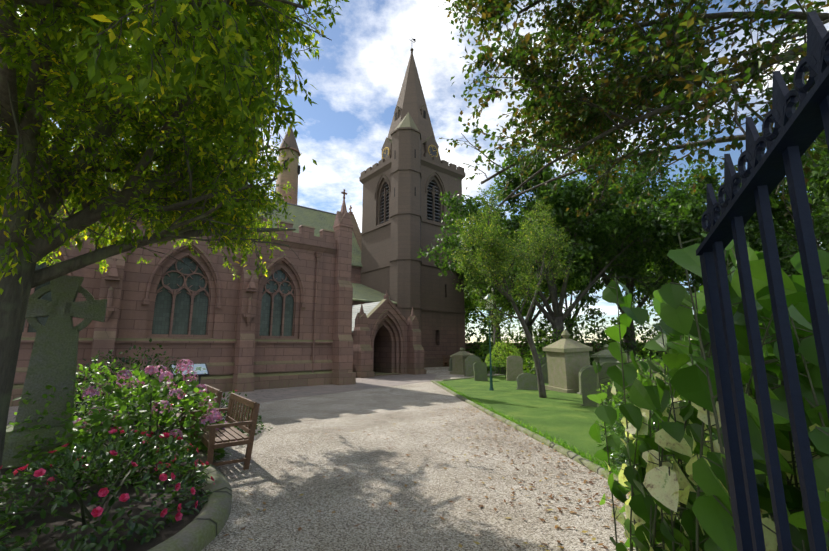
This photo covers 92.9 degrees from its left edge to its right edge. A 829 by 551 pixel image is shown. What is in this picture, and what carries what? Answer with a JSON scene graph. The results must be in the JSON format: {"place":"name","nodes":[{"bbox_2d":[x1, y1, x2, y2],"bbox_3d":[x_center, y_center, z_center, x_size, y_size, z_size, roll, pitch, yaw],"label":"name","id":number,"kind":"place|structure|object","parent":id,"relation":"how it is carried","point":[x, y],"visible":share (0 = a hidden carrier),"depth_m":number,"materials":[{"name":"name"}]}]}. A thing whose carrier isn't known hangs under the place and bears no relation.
{"place":"outdoors","nodes":[
{"label":"outdoors","id":0,"kind":"place"},
{"bbox_2d":[0,418,205,550],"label":"flower bed soil","id":1,"kind":"structure","parent":0,"point":[46,542],"depth_m":4.19,"materials":[{"name":"brown soil"}]},
{"bbox_2d":[0,517,24,546],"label":"shrub","id":2,"kind":"object","parent":1,"relation":"on","point":[7,529],"visible":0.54,"depth_m":3.53,"materials":[{"name":"green plant"}]},
{"bbox_2d":[1,275,106,468],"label":"celtic cross","id":3,"kind":"object","parent":1,"relation":"on","point":[53,360],"visible":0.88,"depth_m":6.39,"materials":[{"name":"stone"}]},
{"bbox_2d":[6,354,177,471],"bbox_3d":[-5.639,2.292,7.118,2.295,1.728,3.216,0,-10,-2],"label":"shrub","id":4,"kind":"object","parent":1,"relation":"on","point":[36,450],"visible":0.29,"depth_m":6.45,"materials":[{"name":"green plant"}]},
{"bbox_2d":[0,425,214,550],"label":"bed shrub","id":5,"kind":"object","parent":1,"relation":"on","point":[37,469],"visible":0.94,"depth_m":3.88,"materials":[{"name":"green plant"}]},
{"bbox_2d":[52,359,231,482],"bbox_3d":[-4.278,2.239,6.477,2.522,1.673,2.621,0,-10,-2],"label":"hydrangea shrub","id":6,"kind":"object","parent":1,"relation":"on","point":[146,394],"visible":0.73,"depth_m":6.16,"materials":[{"name":"green plant"}]},
{"bbox_2d":[0,0,348,493],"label":"tree","id":7,"kind":"object","parent":1,"relation":"on","point":[181,78],"depth_m":4.74,"materials":[{"name":"green plant"}]},
{"bbox_2d":[127,387,271,446],"bbox_3d":[-4.358,2.833,8.139,2.516,0.976,2.736,-3,-10,15],"label":"bed shrub","id":8,"kind":"object","parent":1,"relation":"on","point":[224,413],"visible":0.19,"depth_m":7.92,"materials":[{"name":"green plant"}]},
{"bbox_2d":[16,211,335,367],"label":"church wall","id":9,"kind":"structure","parent":0,"point":[135,316],"depth_m":15.88,"materials":[{"name":"brown stone"}]},
{"bbox_2d":[7,374,437,425],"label":"paving","id":10,"kind":"structure","parent":0,"point":[263,395],"depth_m":16.27,"materials":[{"name":"grey stone"}]},
{"bbox_2d":[73,338,196,424],"bbox_3d":[-7.186,2.624,9.946,3.359,2.076,3.490,-9,-13,42],"label":"shrub","id":11,"kind":"object","parent":10,"relation":"on","point":[118,367],"visible":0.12,"depth_m":9.83,"materials":[{"name":"green plant"}]},
{"bbox_2d":[9,185,355,406],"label":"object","id":12,"kind":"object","parent":10,"relation":"on","point":[182,301],"visible":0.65,"depth_m":16.11,"materials":[{"name":"brown stone"}]},
{"bbox_2d":[170,363,208,400],"bbox_3d":[-6.880,3.330,11.974,1.000,1.249,0.527,9,-13,-40],"label":"info board","id":13,"kind":"object","parent":10,"relation":"on","point":[200,369],"visible":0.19,"depth_m":12.13,"materials":[{"name":"grey"}]},
{"bbox_2d":[352,302,407,372],"bbox_3d":[-3.341,4.231,26.440,3.900,4.500,5.200,8,-13,-39],"label":"arched doorway","id":14,"kind":"structure","parent":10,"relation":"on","point":[382,351],"depth_m":25.27,"materials":[{"name":"brown stone"}]},
{"bbox_2d":[352,290,425,377],"bbox_3d":[-3.056,3.786,26.165,4.840,5.280,6.100,8,-13,-39],"label":"church porch","id":15,"kind":"object","parent":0,"point":[363,346],"visible":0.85,"depth_m":24.66,"materials":[{"name":"brown stone"}]},
{"bbox_2d":[361,165,464,350],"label":"church tower","id":16,"kind":"structure","parent":0,"point":[442,331],"depth_m":35.46,"materials":[{"name":"brown stone"}]},
{"bbox_2d":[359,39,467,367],"bbox_3d":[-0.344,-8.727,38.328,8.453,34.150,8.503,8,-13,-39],"label":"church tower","id":17,"kind":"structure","parent":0,"point":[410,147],"depth_m":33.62,"materials":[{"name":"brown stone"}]},
{"bbox_2d":[0,0,828,342],"label":"sky","id":18,"kind":"structure","parent":0,"point":[357,79],"materials":[{"name":"blue"}]},
{"bbox_2d":[186,362,660,550],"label":"gravel drive","id":19,"kind":"structure","parent":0,"point":[286,441],"depth_m":5.25,"materials":[{"name":"grey gravel"}]},
{"bbox_2d":[147,413,231,550],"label":"flower bed kerb","id":20,"kind":"structure","parent":19,"relation":"on","point":[202,529],"depth_m":3.89,"materials":[{"name":"stone"}]},
{"bbox_2d":[169,384,222,436],"bbox_3d":[-4.515,2.787,8.032,0.710,0.950,1.620,7,-12,-37],"label":"garden bench","id":21,"kind":"object","parent":19,"relation":"on","point":[217,393],"visible":0.27,"depth_m":7.67,"materials":[{"name":"brown wood"}]},
{"bbox_2d":[2,154,396,305],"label":"roof","id":22,"kind":"structure","parent":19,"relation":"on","point":[318,220],"depth_m":37.89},
{"bbox_2d":[190,393,259,469],"bbox_3d":[-3.156,2.504,6.427,0.710,0.950,1.620,7,-12,-37],"label":"garden bench","id":23,"kind":"object","parent":19,"relation":"on","point":[212,437],"visible":0.79,"depth_m":6.02,"materials":[{"name":"brown wood"}]},
{"bbox_2d":[276,126,299,204],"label":"turret","id":24,"kind":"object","parent":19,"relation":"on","point":[290,177],"depth_m":44.67,"materials":[{"name":"stone"}]},
{"bbox_2d":[224,407,639,550],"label":"fallen leaves","id":25,"kind":"object","parent":19,"relation":"on","point":[495,509],"visible":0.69,"depth_m":5.02,"materials":[{"name":"brown plant"}]},
{"bbox_2d":[443,355,450,366],"bbox_3d":[3.249,7.309,33.677,1.620,0.950,0.710,8,-13,-39],"label":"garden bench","id":26,"kind":"object","parent":19,"relation":"on","point":[445,361],"depth_m":33.39,"materials":[{"name":"brown wood"}]},
{"bbox_2d":[448,357,452,370],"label":"gravestone","id":27,"kind":"object","parent":19,"relation":"on","point":[450,364],"visible":0.27,"depth_m":28.08,"materials":[{"name":"grey stone"}]},
{"bbox_2d":[465,298,503,356],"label":"tree","id":28,"kind":"object","parent":19,"relation":"on","point":[485,333],"visible":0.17,"depth_m":43.22,"materials":[{"name":"green plant"}]},
{"bbox_2d":[497,357,506,373],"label":"gravestone","id":29,"kind":"object","parent":19,"relation":"on","point":[498,371],"visible":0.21,"depth_m":25.57,"materials":[{"name":"grey stone"}]},
{"bbox_2d":[474,299,552,360],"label":"hedge","id":30,"kind":"object","parent":19,"relation":"on","point":[520,328],"visible":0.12,"depth_m":44.51,"materials":[{"name":"green plant"}]},
{"bbox_2d":[431,380,677,517],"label":"lawn kerb","id":31,"kind":"structure","parent":19,"relation":"on","point":[587,463],"depth_m":7.35,"materials":[{"name":"stone"}]},
{"bbox_2d":[465,342,661,358],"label":"hedge","id":32,"kind":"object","parent":19,"relation":"on","point":[470,346],"depth_m":49.01,"materials":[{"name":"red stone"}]},
{"bbox_2d":[538,294,623,363],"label":"hedge","id":33,"kind":"object","parent":19,"relation":"on","point":[585,311],"visible":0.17,"depth_m":42.55,"materials":[{"name":"green plant"}]},
{"bbox_2d":[602,289,688,358],"bbox_3d":[23.632,5.180,39.566,9.953,8.123,9.585,0,-10,-2],"label":"hedge","id":34,"kind":"object","parent":19,"relation":"on","point":[648,318],"visible":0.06,"depth_m":39.92,"materials":[{"name":"green plant"}]},
{"bbox_2d":[587,233,828,550],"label":"climbing plant","id":35,"kind":"object","parent":19,"relation":"on","point":[685,482],"visible":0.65,"depth_m":1.87,"materials":[{"name":"green plant"}]},
{"bbox_2d":[696,11,828,550],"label":"iron gate","id":36,"kind":"structure","parent":19,"relation":"on","point":[796,133],"depth_m":0.87,"materials":[{"name":"metal"}]},
{"bbox_2d":[464,288,475,325],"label":"tree","id":37,"kind":"object","parent":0,"point":[466,318],"depth_m":50.71,"materials":[{"name":"green plant"}]},
{"bbox_2d":[465,288,483,316],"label":"tree","id":38,"kind":"object","parent":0,"point":[474,314],"depth_m":58.67,"materials":[{"name":"green plant"}]},
{"bbox_2d":[468,300,505,325],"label":"tree","id":39,"kind":"object","parent":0,"point":[479,314],"depth_m":64.54,"materials":[{"name":"green plant"}]},
{"bbox_2d":[452,217,546,364],"bbox_3d":[7.978,1.209,35.449,12.360,13.780,13.752,0,-10,-2],"label":"tree","id":40,"kind":"object","parent":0,"point":[506,306],"depth_m":35.74,"materials":[{"name":"green plant"}]},
{"bbox_2d":[446,182,576,397],"bbox_3d":[3.753,0.325,14.654,3.849,8.219,6.249,-8,-13,39],"label":"tree","id":41,"kind":"object","parent":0,"point":[487,245],"depth_m":14.32,"materials":[{"name":"green plant"}]},
{"bbox_2d":[476,238,588,351],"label":"tree","id":42,"kind":"object","parent":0,"point":[529,323],"depth_m":43.27,"materials":[{"name":"plant"}]},
{"bbox_2d":[417,135,701,341],"bbox_3d":[8.057,-0.748,23.931,15.718,13.634,11.440,0,-10,-2],"label":"tree","id":43,"kind":"object","parent":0,"point":[563,197],"depth_m":22.15,"materials":[{"name":"green plant"}]},
{"bbox_2d":[435,373,713,476],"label":"lawn","id":44,"kind":"structure","parent":0,"point":[569,418],"depth_m":11.12,"materials":[{"name":"green plant"}]},
{"bbox_2d":[450,347,473,374],"bbox_3d":[3.068,5.440,25.058,1.190,1.700,1.190,8,-15,-39],"label":"tomb","id":45,"kind":"object","parent":44,"relation":"on","point":[458,360],"visible":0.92,"depth_m":24.70,"materials":[{"name":"grey stone"}]},
{"bbox_2d":[464,355,480,376],"bbox_3d":[3.479,5.369,23.362,1.070,1.250,0.260,4,-11,-11],"label":"gravestone","id":46,"kind":"object","parent":44,"relation":"on","point":[470,360],"visible":0.73,"depth_m":23.27,"materials":[{"name":"grey stone"}]},
{"bbox_2d":[443,374,505,380],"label":"lawn kerb","id":47,"kind":"structure","parent":44,"relation":"on","point":[469,377],"depth_m":21.12,"materials":[{"name":"stone"}]},
{"bbox_2d":[473,362,487,380],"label":"gravestone","id":48,"kind":"object","parent":44,"relation":"on","point":[480,371],"visible":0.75,"depth_m":20.17,"materials":[{"name":"grey stone"}]},
{"bbox_2d":[484,294,493,389],"bbox_3d":[3.104,2.715,16.204,0.458,3.930,0.468,10,-14,-44],"label":"lamp post","id":49,"kind":"object","parent":44,"relation":"on","point":[491,380],"visible":0.75,"depth_m":16.16,"materials":[{"name":"teal metal"}]},
{"bbox_2d":[485,340,520,377],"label":"bush","id":50,"kind":"object","parent":44,"relation":"on","point":[495,361],"visible":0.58,"depth_m":21.48,"materials":[{"name":"green plant"}]},
{"bbox_2d":[476,325,532,373],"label":"hedge bush","id":51,"kind":"object","parent":44,"relation":"on","point":[499,347],"visible":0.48,"depth_m":26.73,"materials":[{"name":"green plant"}]},
{"bbox_2d":[506,356,522,380],"bbox_3d":[5.149,4.796,20.253,0.800,1.300,0.140,2,-7,3],"label":"gravestone","id":52,"kind":"object","parent":44,"relation":"on","point":[514,370],"visible":0.75,"depth_m":20.19,"materials":[{"name":"grey stone"}]},
{"bbox_2d":[516,373,537,389],"bbox_3d":[4.637,4.379,16.223,0.920,0.720,0.260,-2,-12,10],"label":"gravestone","id":53,"kind":"object","parent":44,"relation":"on","point":[526,381],"visible":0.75,"depth_m":16.15,"materials":[{"name":"grey stone"}]},
{"bbox_2d":[533,353,546,377],"bbox_3d":[7.094,5.054,22.006,0.900,1.400,0.140,4,-8,-7],"label":"gravestone","id":54,"kind":"object","parent":44,"relation":"on","point":[543,359],"visible":0.05,"depth_m":21.99,"materials":[{"name":"grey stone"}]},
{"bbox_2d":[541,363,548,382],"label":"gravestone","id":55,"kind":"object","parent":44,"relation":"on","point":[544,370],"visible":0.21,"depth_m":18.78,"materials":[{"name":"grey stone"}]},
{"bbox_2d":[523,329,570,376],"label":"hedge bush","id":56,"kind":"object","parent":44,"relation":"on","point":[537,348],"visible":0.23,"depth_m":21.40,"materials":[{"name":"green plant"}]},
{"bbox_2d":[518,318,592,369],"bbox_3d":[10.073,4.981,28.803,5.588,4.280,5.720,-8,-13,38],"label":"hedge bush","id":57,"kind":"object","parent":44,"relation":"on","point":[548,330],"visible":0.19,"depth_m":28.79,"materials":[{"name":"green plant"}]},
{"bbox_2d":[542,330,592,392],"bbox_3d":[6.186,3.442,15.884,1.390,2.450,1.390,1,-8,-17],"label":"pedestal tomb","id":58,"kind":"object","parent":44,"relation":"on","point":[567,359],"visible":0.9,"depth_m":15.43,"materials":[{"name":"stone"}]},
{"bbox_2d":[577,365,592,394],"bbox_3d":[6.599,3.923,14.731,1.020,1.100,0.260,2,-8,-7],"label":"gravestone","id":59,"kind":"object","parent":44,"relation":"on","point":[579,372],"visible":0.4,"depth_m":14.69,"materials":[{"name":"grey stone"}]},
{"bbox_2d":[580,367,596,406],"bbox_3d":[5.459,3.368,11.864,0.920,1.200,0.260,-4,-14,13],"label":"gravestone","id":60,"kind":"object","parent":44,"relation":"on","point":[588,377],"visible":0.42,"depth_m":11.86,"materials":[{"name":"grey stone"}]},
{"bbox_2d":[554,315,626,365],"bbox_3d":[9.943,4.105,22.448,4.643,3.816,4.624,0,-10,-2],"label":"tree","id":61,"kind":"object","parent":44,"relation":"on","point":[592,330],"visible":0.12,"depth_m":22.34,"materials":[{"name":"green plant"}]},
{"bbox_2d":[590,344,616,363],"bbox_3d":[9.354,4.282,19.071,1.240,1.900,1.240,-1,-12,8],"label":"tomb","id":62,"kind":"object","parent":44,"relation":"on","point":[601,356],"visible":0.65,"depth_m":18.72,"materials":[{"name":"grey stone"}]},
{"bbox_2d":[597,362,623,414],"bbox_3d":[5.265,2.997,10.337,0.850,1.400,0.160,1,-7,6],"label":"gravestone","id":63,"kind":"object","parent":44,"relation":"on","point":[603,371],"visible":0.25,"depth_m":10.32,"materials":[{"name":"grey stone"}]},
{"bbox_2d":[623,359,663,398],"bbox_3d":[5.570,2.806,9.547,0.900,1.500,0.140,0,-8,6],"label":"gravestone","id":64,"kind":"object","parent":44,"relation":"on","point":[657,363],"visible":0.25,"depth_m":9.53,"materials":[{"name":"grey stone"}]},
{"bbox_2d":[619,319,668,374],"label":"hedge bush","id":65,"kind":"object","parent":44,"relation":"on","point":[637,341],"visible":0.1,"depth_m":21.92,"materials":[{"name":"green plant"}]},
{"bbox_2d":[596,347,715,442],"bbox_3d":[5.140,2.387,8.018,2.989,1.877,3.002,9,-14,-42],"label":"lawn bush","id":66,"kind":"object","parent":44,"relation":"on","point":[615,406],"visible":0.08,"depth_m":8.33,"materials":[{"name":"green plant"}]},
{"bbox_2d":[597,377,716,474],"bbox_3d":[3.714,2.145,5.481,2.152,1.462,2.836,0,-10,-2],"label":"lawn bush","id":67,"kind":"object","parent":44,"relation":"on","point":[621,456],"visible":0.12,"depth_m":5.85,"materials":[{"name":"green plant"}]},
{"bbox_2d":[636,314,693,373],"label":"hedge bush","id":68,"kind":"object","parent":44,"relation":"on","point":[652,327],"depth_m":24.05,"materials":[{"name":"green plant"}]},
{"bbox_2d":[536,270,619,337],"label":"tree","id":69,"kind":"object","parent":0,"point":[595,287],"depth_m":49.06,"materials":[{"name":"green plant"}]},
{"bbox_2d":[530,141,728,356],"bbox_3d":[15.614,-0.643,29.541,16.647,15.376,15.146,0,-10,-2],"label":"tree","id":70,"kind":"object","parent":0,"point":[638,190],"depth_m":25.57,"materials":[{"name":"green plant"}]},
{"bbox_2d":[438,0,828,221],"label":"beech tree","id":71,"kind":"object","parent":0,"point":[543,99],"depth_m":4.83,"materials":[{"name":"green plant"}]},
{"bbox_2d":[610,194,703,298],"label":"tree","id":72,"kind":"object","parent":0,"point":[654,266],"depth_m":42.85,"materials":[{"name":"green plant"}]},
{"bbox_2d":[647,139,828,293],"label":"tree","id":73,"kind":"object","parent":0,"point":[786,240],"depth_m":19.33,"materials":[{"name":"green plant"}]},
{"bbox_2d":[783,186,828,279],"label":"tree","id":74,"kind":"object","parent":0,"point":[826,274],"depth_m":31.90,"materials":[{"name":"green plant"}]}
]}

